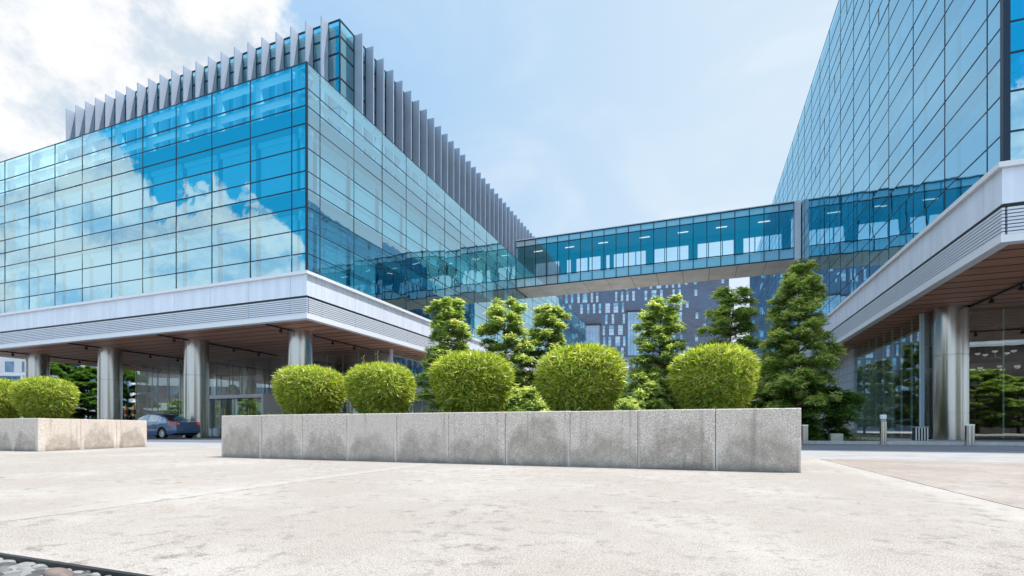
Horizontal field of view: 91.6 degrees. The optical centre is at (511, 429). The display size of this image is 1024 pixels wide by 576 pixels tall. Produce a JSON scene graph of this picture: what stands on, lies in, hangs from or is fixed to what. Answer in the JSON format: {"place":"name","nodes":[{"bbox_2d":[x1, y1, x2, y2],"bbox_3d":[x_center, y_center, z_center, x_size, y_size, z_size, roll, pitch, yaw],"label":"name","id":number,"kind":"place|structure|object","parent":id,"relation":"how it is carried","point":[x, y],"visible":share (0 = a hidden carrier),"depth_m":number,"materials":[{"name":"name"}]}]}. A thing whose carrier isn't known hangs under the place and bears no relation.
{"place":"outdoors","nodes":[
{"label":"outdoors","id":0,"kind":"place"},
{"bbox_2d":[0,0,838,400],"label":"sky","id":1,"kind":"structure","parent":0,"point":[581,115],"materials":[{"name":"blue"}]},
{"bbox_2d":[0,447,1023,575],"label":"plaza paving","id":2,"kind":"structure","parent":0,"point":[174,511],"depth_m":3.19,"materials":[{"name":"concrete"}]},
{"bbox_2d":[0,418,146,450],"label":"planter","id":3,"kind":"object","parent":2,"relation":"on","point":[34,434],"visible":1,"depth_m":13.68,"materials":[{"name":"concrete"},{"name":"soil"}]},
{"bbox_2d":[0,378,20,418],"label":"round bush","id":4,"kind":"object","parent":3,"relation":"on","point":[7,411],"visible":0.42,"depth_m":15.53,"materials":[{"name":"green plant"}]},
{"bbox_2d":[7,375,80,418],"bbox_3d":[-13.959,-0.873,14.915,1.636,1.520,1.646,0,1,8],"label":"round bush","id":5,"kind":"object","parent":3,"relation":"on","point":[45,396],"visible":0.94,"depth_m":14.50,"materials":[{"name":"green plant"}]},
{"bbox_2d":[222,408,800,472],"bbox_3d":[-0.492,0.149,10.021,10.517,0.866,3.387,0,0,21],"label":"planter","id":6,"kind":"object","parent":2,"relation":"on","point":[763,439],"visible":1,"depth_m":7.86,"materials":[{"name":"concrete"}]},
{"bbox_2d":[270,363,347,414],"bbox_3d":[-4.645,-0.820,11.395,1.747,1.406,1.710,4,2,21],"label":"round bush","id":7,"kind":"object","parent":6,"relation":"on","point":[304,388],"visible":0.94,"depth_m":10.89,"materials":[{"name":"green plant"}]},
{"bbox_2d":[341,361,416,413],"bbox_3d":[-2.788,-0.800,10.743,1.518,1.390,1.631,0,2,36],"label":"round bush","id":8,"kind":"object","parent":6,"relation":"on","point":[379,387],"visible":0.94,"depth_m":10.26,"materials":[{"name":"green plant"}]},
{"bbox_2d":[427,348,517,412],"bbox_3d":[-0.812,-0.865,9.951,1.867,1.501,1.748,0,1,-38],"label":"round bush","id":9,"kind":"object","parent":6,"relation":"on","point":[468,380],"visible":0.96,"depth_m":9.45,"materials":[{"name":"green plant"}]},
{"bbox_2d":[531,339,630,410],"bbox_3d":[1.252,-0.855,9.190,1.830,1.508,1.808,-4,1,-23],"label":"round bush","id":10,"kind":"object","parent":6,"relation":"on","point":[570,377],"visible":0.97,"depth_m":8.66,"materials":[{"name":"green plant"}]},
{"bbox_2d":[666,341,762,415],"bbox_3d":[3.399,-0.788,8.366,1.541,1.361,1.573,1,-3,-7],"label":"round bush","id":11,"kind":"object","parent":6,"relation":"on","point":[718,375],"visible":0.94,"depth_m":7.94,"materials":[{"name":"green plant"}]},
{"bbox_2d":[147,442,1023,461],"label":"concrete strip","id":12,"kind":"object","parent":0,"point":[969,457],"depth_m":10.99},
{"bbox_2d":[147,435,1023,453],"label":"road","id":13,"kind":"structure","parent":0,"point":[893,448],"depth_m":15.98,"materials":[{"name":"asphalt"}]},
{"bbox_2d":[137,413,199,438],"bbox_3d":[-22.215,-0.199,31.559,4.913,1.582,2.368,0,0,21],"label":"parked car","id":14,"kind":"object","parent":13,"relation":"on","point":[161,426],"visible":0.76,"depth_m":30.55,"materials":[{"name":"blue paint"}]},
{"bbox_2d":[209,394,284,427],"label":"entrance porch","id":15,"kind":"object","parent":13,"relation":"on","point":[220,406],"visible":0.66,"depth_m":41.51,"materials":[{"name":"white"}]},
{"bbox_2d":[168,435,1023,441],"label":"forecourt","id":16,"kind":"structure","parent":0,"point":[976,440],"depth_m":23.50,"materials":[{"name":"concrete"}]},
{"bbox_2d":[0,357,139,418],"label":"office block","id":17,"kind":"structure","parent":16,"relation":"on","point":[11,365],"depth_m":95.64,"materials":[{"name":"white"}]},
{"bbox_2d":[50,362,94,418],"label":"tree","id":18,"kind":"object","parent":16,"relation":"on","point":[61,370],"visible":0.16,"depth_m":57.65,"materials":[{"name":"green plant"}]},
{"bbox_2d":[56,366,96,418],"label":"tree","id":19,"kind":"object","parent":16,"relation":"on","point":[81,373],"visible":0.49,"depth_m":58.41,"materials":[{"name":"green plant"}]},
{"bbox_2d":[89,370,160,419],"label":"tree","id":20,"kind":"object","parent":16,"relation":"on","point":[129,375],"visible":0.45,"depth_m":58.69,"materials":[{"name":"green plant"}]},
{"bbox_2d":[0,15,585,436],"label":"office building","id":21,"kind":"structure","parent":16,"relation":"on","point":[326,196],"depth_m":34.77,"materials":[{"name":"blue"}]},
{"bbox_2d":[5,154,28,178],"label":"window pane","id":22,"kind":"structure","parent":21,"relation":"in","point":[19,165],"depth_m":37.46,"materials":[{"name":"blue glass"}]},
{"bbox_2d":[5,199,28,221],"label":"window pane","id":23,"kind":"structure","parent":21,"relation":"in","point":[18,210],"depth_m":37.46,"materials":[{"name":"blue glass"}]},
{"bbox_2d":[5,279,28,299],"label":"window pane","id":24,"kind":"structure","parent":21,"relation":"in","point":[17,289],"depth_m":37.46,"materials":[{"name":"blue glass"}]},
{"bbox_2d":[5,218,28,238],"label":"window pane","id":25,"kind":"structure","parent":21,"relation":"in","point":[17,228],"depth_m":37.46,"materials":[{"name":"blue glass"}]},
{"bbox_2d":[5,262,28,281],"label":"window pane","id":26,"kind":"structure","parent":21,"relation":"in","point":[18,271],"depth_m":37.45,"materials":[{"name":"blue glass"}]},
{"bbox_2d":[29,145,53,170],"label":"window pane","id":27,"kind":"structure","parent":21,"relation":"in","point":[44,157],"depth_m":36.40,"materials":[{"name":"blue glass"}]},
{"bbox_2d":[29,192,53,215],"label":"window pane","id":28,"kind":"structure","parent":21,"relation":"in","point":[45,203],"depth_m":36.40,"materials":[{"name":"blue glass"}]},
{"bbox_2d":[29,275,53,295],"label":"window pane","id":29,"kind":"structure","parent":21,"relation":"in","point":[45,284],"depth_m":36.40,"materials":[{"name":"blue glass"}]},
{"bbox_2d":[29,257,53,277],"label":"window pane","id":30,"kind":"structure","parent":21,"relation":"in","point":[42,267],"depth_m":36.40,"materials":[{"name":"blue glass"}]},
{"bbox_2d":[29,211,53,233],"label":"window pane","id":31,"kind":"structure","parent":21,"relation":"in","point":[42,222],"depth_m":36.40,"materials":[{"name":"blue glass"}]},
{"bbox_2d":[55,136,81,162],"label":"window pane","id":32,"kind":"structure","parent":21,"relation":"in","point":[70,149],"depth_m":35.29,"materials":[{"name":"blue glass"}]},
{"bbox_2d":[55,185,81,209],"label":"window pane","id":33,"kind":"structure","parent":21,"relation":"in","point":[72,196],"depth_m":35.29,"materials":[{"name":"blue glass"}]},
{"bbox_2d":[55,270,81,291],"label":"window pane","id":34,"kind":"structure","parent":21,"relation":"in","point":[68,280],"depth_m":35.29,"materials":[{"name":"blue glass"}]},
{"bbox_2d":[55,204,81,227],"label":"window pane","id":35,"kind":"structure","parent":21,"relation":"in","point":[71,215],"depth_m":35.29,"materials":[{"name":"blue glass"}]},
{"bbox_2d":[55,252,81,272],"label":"window pane","id":36,"kind":"structure","parent":21,"relation":"in","point":[68,262],"depth_m":35.29,"materials":[{"name":"blue glass"}]},
{"bbox_2d":[82,177,110,202],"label":"window pane","id":37,"kind":"structure","parent":21,"relation":"in","point":[98,189],"depth_m":34.21,"materials":[{"name":"blue glass"}]},
{"bbox_2d":[82,197,110,220],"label":"window pane","id":38,"kind":"structure","parent":21,"relation":"in","point":[98,208],"depth_m":34.20,"materials":[{"name":"blue glass"}]},
{"bbox_2d":[82,246,110,267],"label":"window pane","id":39,"kind":"structure","parent":21,"relation":"in","point":[99,256],"depth_m":34.20,"materials":[{"name":"blue glass"}]},
{"bbox_2d":[82,231,110,249],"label":"window pane","id":40,"kind":"structure","parent":21,"relation":"in","point":[101,239],"depth_m":34.17,"materials":[{"name":"blue glass"}]},
{"bbox_2d":[82,162,110,183],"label":"window pane","id":41,"kind":"structure","parent":21,"relation":"in","point":[101,171],"depth_m":34.20,"materials":[{"name":"blue glass"}]},
{"bbox_2d":[82,216,110,234],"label":"window pane","id":42,"kind":"structure","parent":21,"relation":"in","point":[102,224],"depth_m":34.18,"materials":[{"name":"blue glass"}]},
{"bbox_2d":[83,127,110,154],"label":"window pane","id":43,"kind":"structure","parent":21,"relation":"in","point":[101,139],"depth_m":34.17,"materials":[{"name":"blue glass"}]},
{"bbox_2d":[83,265,110,286],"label":"window pane","id":44,"kind":"structure","parent":21,"relation":"in","point":[100,275],"depth_m":34.17,"materials":[{"name":"blue glass"}]},
{"bbox_2d":[83,284,110,301],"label":"window pane","id":45,"kind":"structure","parent":21,"relation":"in","point":[104,291],"depth_m":34.17,"materials":[{"name":"blue glass"}]},
{"bbox_2d":[83,148,110,168],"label":"window pane","id":46,"kind":"structure","parent":21,"relation":"in","point":[103,156],"depth_m":34.17,"materials":[{"name":"blue glass"}]},
{"bbox_2d":[112,117,141,145],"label":"window pane","id":47,"kind":"structure","parent":21,"relation":"in","point":[130,130],"depth_m":33.09,"materials":[{"name":"blue glass"}]},
{"bbox_2d":[112,169,141,194],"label":"window pane","id":48,"kind":"structure","parent":21,"relation":"in","point":[129,181],"depth_m":33.08,"materials":[{"name":"blue glass"}]},
{"bbox_2d":[112,189,141,214],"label":"window pane","id":49,"kind":"structure","parent":21,"relation":"in","point":[129,201],"depth_m":33.08,"materials":[{"name":"blue glass"}]},
{"bbox_2d":[112,153,141,174],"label":"window pane","id":50,"kind":"structure","parent":21,"relation":"in","point":[133,162],"depth_m":33.09,"materials":[{"name":"blue glass"}]},
{"bbox_2d":[112,138,141,160],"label":"window pane","id":51,"kind":"structure","parent":21,"relation":"in","point":[133,147],"depth_m":33.09,"materials":[{"name":"blue glass"}]},
{"bbox_2d":[143,108,168,136],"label":"window pane","id":52,"kind":"structure","parent":21,"relation":"in","point":[153,122],"depth_m":32.18,"materials":[{"name":"blue glass"}]},
{"bbox_2d":[383,135,405,172],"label":"window pane","id":53,"kind":"structure","parent":21,"relation":"in","point":[390,150],"depth_m":35.82,"materials":[{"name":"blue glass"}]},
{"bbox_2d":[516,200,800,297],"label":"footbridge","id":54,"kind":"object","parent":21,"relation":"attached to","point":[737,226],"visible":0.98,"depth_m":55.39,"materials":[{"name":"blue"}]},
{"bbox_2d":[750,0,1023,439],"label":"office building","id":55,"kind":"structure","parent":16,"relation":"on","point":[902,178],"depth_m":26.00,"materials":[{"name":"blue"}]},
{"bbox_2d":[856,345,861,435],"bbox_3d":[25.919,-2.840,37.219,0.001,6.640,1.500,0,0,21],"label":"lobby window","id":56,"kind":"structure","parent":55,"relation":"in","point":[859,349],"depth_m":37.00,"materials":[{"name":"clear glass"}]},
{"bbox_2d":[862,342,867,435],"bbox_3d":[25.392,-2.840,35.815,0.001,6.640,1.500,0,0,20],"label":"lobby window","id":57,"kind":"structure","parent":55,"relation":"in","point":[865,346],"depth_m":35.67,"materials":[{"name":"clear glass"}]},
{"bbox_2d":[869,25,887,84],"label":"window pane","id":58,"kind":"structure","parent":55,"relation":"in","point":[882,47],"depth_m":28.06,"materials":[{"name":"blue glass"}]},
{"bbox_2d":[869,222,887,262],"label":"window pane","id":59,"kind":"structure","parent":55,"relation":"in","point":[879,241],"depth_m":28.06,"materials":[{"name":"blue glass"}]},
{"bbox_2d":[869,136,887,184],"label":"window pane","id":60,"kind":"structure","parent":55,"relation":"in","point":[881,156],"depth_m":28.06,"materials":[{"name":"blue glass"}]},
{"bbox_2d":[869,50,887,104],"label":"window pane","id":61,"kind":"structure","parent":55,"relation":"in","point":[882,71],"depth_m":27.91,"materials":[{"name":"blue glass"}]},
{"bbox_2d":[869,198,887,239],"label":"window pane","id":62,"kind":"structure","parent":55,"relation":"in","point":[880,217],"depth_m":28.06,"materials":[{"name":"blue glass"}]},
{"bbox_2d":[870,111,887,161],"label":"window pane","id":63,"kind":"structure","parent":55,"relation":"in","point":[881,133],"depth_m":27.91,"materials":[{"name":"blue glass"}]},
{"bbox_2d":[889,0,911,44],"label":"window pane","id":64,"kind":"structure","parent":55,"relation":"in","point":[902,6],"depth_m":25.38,"materials":[{"name":"blue glass"}]},
{"bbox_2d":[889,69,912,131],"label":"window pane","id":65,"kind":"structure","parent":55,"relation":"in","point":[903,97],"depth_m":24.89,"materials":[{"name":"blue glass"}]},
{"bbox_2d":[889,194,912,242],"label":"window pane","id":66,"kind":"structure","parent":55,"relation":"in","point":[903,217],"depth_m":24.89,"materials":[{"name":"blue glass"}]},
{"bbox_2d":[889,98,912,155],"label":"window pane","id":67,"kind":"structure","parent":55,"relation":"in","point":[905,120],"depth_m":24.89,"materials":[{"name":"blue glass"}]},
{"bbox_2d":[889,167,912,217],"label":"window pane","id":68,"kind":"structure","parent":55,"relation":"in","point":[904,189],"depth_m":24.88,"materials":[{"name":"blue glass"}]},
{"bbox_2d":[889,0,912,68],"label":"window pane","id":69,"kind":"structure","parent":55,"relation":"in","point":[906,24],"depth_m":24.89,"materials":[{"name":"blue glass"}]},
{"bbox_2d":[889,146,912,193],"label":"window pane","id":70,"kind":"structure","parent":55,"relation":"in","point":[906,163],"depth_m":24.89,"materials":[{"name":"blue glass"}]},
{"bbox_2d":[889,222,912,258],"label":"window pane","id":71,"kind":"structure","parent":55,"relation":"in","point":[906,236],"depth_m":24.89,"materials":[{"name":"blue glass"}]},
{"bbox_2d":[889,48,912,105],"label":"window pane","id":72,"kind":"structure","parent":55,"relation":"in","point":[907,66],"depth_m":24.89,"materials":[{"name":"blue glass"}]},
{"bbox_2d":[889,125,912,174],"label":"window pane","id":73,"kind":"structure","parent":55,"relation":"in","point":[907,141],"depth_m":24.89,"materials":[{"name":"blue glass"}]},
{"bbox_2d":[889,27,912,87],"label":"window pane","id":74,"kind":"structure","parent":55,"relation":"in","point":[908,43],"depth_m":24.89,"materials":[{"name":"blue glass"}]},
{"bbox_2d":[913,0,937,44],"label":"window pane","id":75,"kind":"structure","parent":55,"relation":"in","point":[929,5],"depth_m":22.46,"materials":[{"name":"blue glass"}]},
{"bbox_2d":[913,17,943,94],"bbox_3d":[18.404,-16.420,22.020,0.002,1.360,3.220,0,0,21],"label":"window pane","id":76,"kind":"structure","parent":55,"relation":"in","point":[935,45],"depth_m":21.87,"materials":[{"name":"blue glass"}]},
{"bbox_2d":[913,160,943,219],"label":"window pane","id":77,"kind":"structure","parent":55,"relation":"in","point":[932,187],"depth_m":21.87,"materials":[{"name":"blue glass"}]},
{"bbox_2d":[913,50,943,121],"bbox_3d":[18.404,-15.095,22.020,0.001,1.290,3.220,0,0,20],"label":"window pane","id":78,"kind":"structure","parent":55,"relation":"in","point":[935,76],"depth_m":21.96,"materials":[{"name":"blue glass"}]},
{"bbox_2d":[913,129,943,191],"bbox_3d":[18.404,-11.805,22.020,0.006,1.270,3.220,0,0,20],"label":"window pane","id":79,"kind":"structure","parent":55,"relation":"in","point":[934,154],"depth_m":21.87,"materials":[{"name":"blue glass"}]},
{"bbox_2d":[913,104,943,164],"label":"window pane","id":80,"kind":"structure","parent":55,"relation":"in","point":[936,124],"depth_m":21.87,"materials":[{"name":"blue glass"}]},
{"bbox_2d":[913,192,943,237],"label":"window pane","id":81,"kind":"structure","parent":55,"relation":"in","point":[936,208],"depth_m":21.96,"materials":[{"name":"blue glass"}]},
{"bbox_2d":[913,81,943,142],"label":"window pane","id":82,"kind":"structure","parent":55,"relation":"in","point":[937,99],"depth_m":21.96,"materials":[{"name":"blue glass"}]},
{"bbox_2d":[913,0,943,65],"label":"window pane","id":83,"kind":"structure","parent":55,"relation":"in","point":[937,14],"depth_m":21.96,"materials":[{"name":"blue glass"}]},
{"bbox_2d":[945,0,973,44],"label":"window pane","id":84,"kind":"structure","parent":55,"relation":"in","point":[955,13],"depth_m":19.73,"materials":[{"name":"blue glass"}]},
{"bbox_2d":[945,114,985,188],"bbox_3d":[17.273,-10.505,19.005,0.006,1.330,3.220,0,0,21],"label":"window pane","id":85,"kind":"structure","parent":55,"relation":"in","point":[973,144],"depth_m":18.85,"materials":[{"name":"blue glass"}]},
{"bbox_2d":[945,78,985,155],"bbox_3d":[17.273,-11.805,19.005,0.006,1.270,3.220,0,0,21],"label":"window pane","id":86,"kind":"structure","parent":55,"relation":"in","point":[973,109],"depth_m":18.85,"materials":[{"name":"blue glass"}]},
{"bbox_2d":[945,49,985,124],"bbox_3d":[17.273,-12.955,19.005,0.004,1.030,3.220,0,0,21],"label":"window pane","id":87,"kind":"structure","parent":55,"relation":"in","point":[977,72],"depth_m":18.84,"materials":[{"name":"blue glass"}]},
{"bbox_2d":[945,151,985,208],"bbox_3d":[17.273,-9.340,19.005,0.001,1.000,3.220,0,0,20],"label":"window pane","id":88,"kind":"structure","parent":55,"relation":"in","point":[977,170],"depth_m":18.84,"materials":[{"name":"blue glass"}]},
{"bbox_2d":[945,21,985,99],"bbox_3d":[17.273,-13.960,19.005,0.006,0.980,3.220,0,0,21],"label":"window pane","id":89,"kind":"structure","parent":55,"relation":"in","point":[977,45],"depth_m":18.85,"materials":[{"name":"blue glass"}]},
{"bbox_2d":[945,0,985,75],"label":"window pane","id":90,"kind":"structure","parent":55,"relation":"in","point":[975,17],"depth_m":18.98,"materials":[{"name":"blue glass"}]},
{"bbox_2d":[987,98,999,147],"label":"window pane","id":91,"kind":"structure","parent":55,"relation":"in","point":[993,114],"depth_m":17.12,"materials":[{"name":"blue glass"}]},
{"bbox_2d":[987,61,999,109],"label":"window pane","id":92,"kind":"structure","parent":55,"relation":"in","point":[993,78],"depth_m":17.12,"materials":[{"name":"blue glass"}]},
{"bbox_2d":[987,30,999,73],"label":"window pane","id":93,"kind":"structure","parent":55,"relation":"in","point":[993,49],"depth_m":17.12,"materials":[{"name":"blue glass"}]},
{"bbox_2d":[1011,90,1023,129],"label":"window pane","id":94,"kind":"structure","parent":55,"relation":"in","point":[1017,97],"depth_m":16.40,"materials":[{"name":"blue glass"}]},
{"bbox_2d":[1011,51,1023,89],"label":"window pane","id":95,"kind":"structure","parent":55,"relation":"in","point":[1017,59],"depth_m":16.40,"materials":[{"name":"blue glass"}]},
{"bbox_2d":[1011,20,1023,51],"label":"window pane","id":96,"kind":"structure","parent":55,"relation":"in","point":[1017,28],"depth_m":16.40,"materials":[{"name":"blue glass"}]},
{"bbox_2d":[808,441,1023,445],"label":"kerb","id":97,"kind":"structure","parent":16,"relation":"on","point":[923,443],"depth_m":18.80,"materials":[{"name":"concrete"}]},
{"bbox_2d":[808,438,878,440],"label":"planting bed soil","id":98,"kind":"structure","parent":0,"point":[850,440],"depth_m":21.33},
{"bbox_2d":[413,296,473,412],"bbox_3d":[-3.373,-3.141,26.649,4.102,7.629,4.347,0,0,10],"label":"tree","id":99,"kind":"object","parent":98,"relation":"on","point":[447,322],"visible":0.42,"depth_m":25.81,"materials":[{"name":"green plant"}]},
{"bbox_2d":[475,296,545,402],"bbox_3d":[-0.339,-3.234,26.836,4.481,7.799,4.279,0,0,-10],"label":"tree","id":100,"kind":"object","parent":98,"relation":"on","point":[497,320],"visible":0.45,"depth_m":26.26,"materials":[{"name":"green plant"}]},
{"bbox_2d":[501,384,552,411],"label":"shrub","id":101,"kind":"object","parent":98,"relation":"on","point":[532,402],"visible":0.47,"depth_m":23.63,"materials":[{"name":"green plant"}]},
{"bbox_2d":[515,302,571,408],"bbox_3d":[1.951,-3.117,27.277,4.076,7.580,4.319,0,0,19],"label":"tree","id":102,"kind":"object","parent":98,"relation":"on","point":[545,318],"visible":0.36,"depth_m":27.22,"materials":[{"name":"green plant"}]},
{"bbox_2d":[616,364,680,410],"bbox_3d":[6.436,-1.241,23.723,3.380,3.820,3.413,0,0,9],"label":"shrub","id":103,"kind":"object","parent":98,"relation":"on","point":[638,390],"visible":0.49,"depth_m":23.24,"materials":[{"name":"green plant"}]},
{"bbox_2d":[626,293,693,409],"bbox_3d":[7.301,-2.954,24.539,3.958,7.215,4.145,0,0,3],"label":"tree","id":104,"kind":"object","parent":98,"relation":"on","point":[663,333],"visible":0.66,"depth_m":23.97,"materials":[{"name":"green plant"}]},
{"bbox_2d":[693,284,774,408],"bbox_3d":[10.750,-3.131,24.443,4.165,7.584,4.346,0,0,18],"label":"tree","id":105,"kind":"object","parent":98,"relation":"on","point":[722,316],"visible":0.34,"depth_m":23.84,"materials":[{"name":"green plant"}]},
{"bbox_2d":[753,258,851,426],"bbox_3d":[12.137,-3.218,20.970,3.965,7.746,3.837,0,0,-2],"label":"tree","id":106,"kind":"object","parent":98,"relation":"on","point":[805,283],"visible":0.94,"depth_m":20.51,"materials":[{"name":"green plant"}]},
{"bbox_2d":[766,378,869,440],"bbox_3d":[13.082,-0.915,21.221,3.989,3.216,3.592,0,0,-8],"label":"shrub","id":107,"kind":"object","parent":98,"relation":"on","point":[834,422],"visible":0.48,"depth_m":20.52,"materials":[{"name":"green plant"}]},
{"bbox_2d":[822,459,1023,508],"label":"pavement","id":108,"kind":"structure","parent":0,"point":[1000,482],"depth_m":6.35,"materials":[{"name":"concrete"}]},
{"bbox_3d":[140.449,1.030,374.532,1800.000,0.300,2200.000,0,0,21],"label":"ground","id":109,"kind":"structure","parent":0,"visible":0},
{"bbox_2d":[137,371,272,415],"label":"building","id":110,"kind":"structure","parent":109,"relation":"on","point":[174,388],"depth_m":84.96,"materials":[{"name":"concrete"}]},
{"bbox_2d":[562,279,728,396],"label":"tower block","id":111,"kind":"structure","parent":109,"relation":"on","point":[609,318],"depth_m":174.94,"materials":[{"name":"stone"}]},
{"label":"sunken pebble bed","id":112,"kind":"structure","parent":0,"visible":0},
{"bbox_2d":[0,553,149,575],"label":"bed edge wall","id":113,"kind":"structure","parent":112,"relation":"on","point":[55,564],"depth_m":2.13,"materials":[{"name":"black metal"}]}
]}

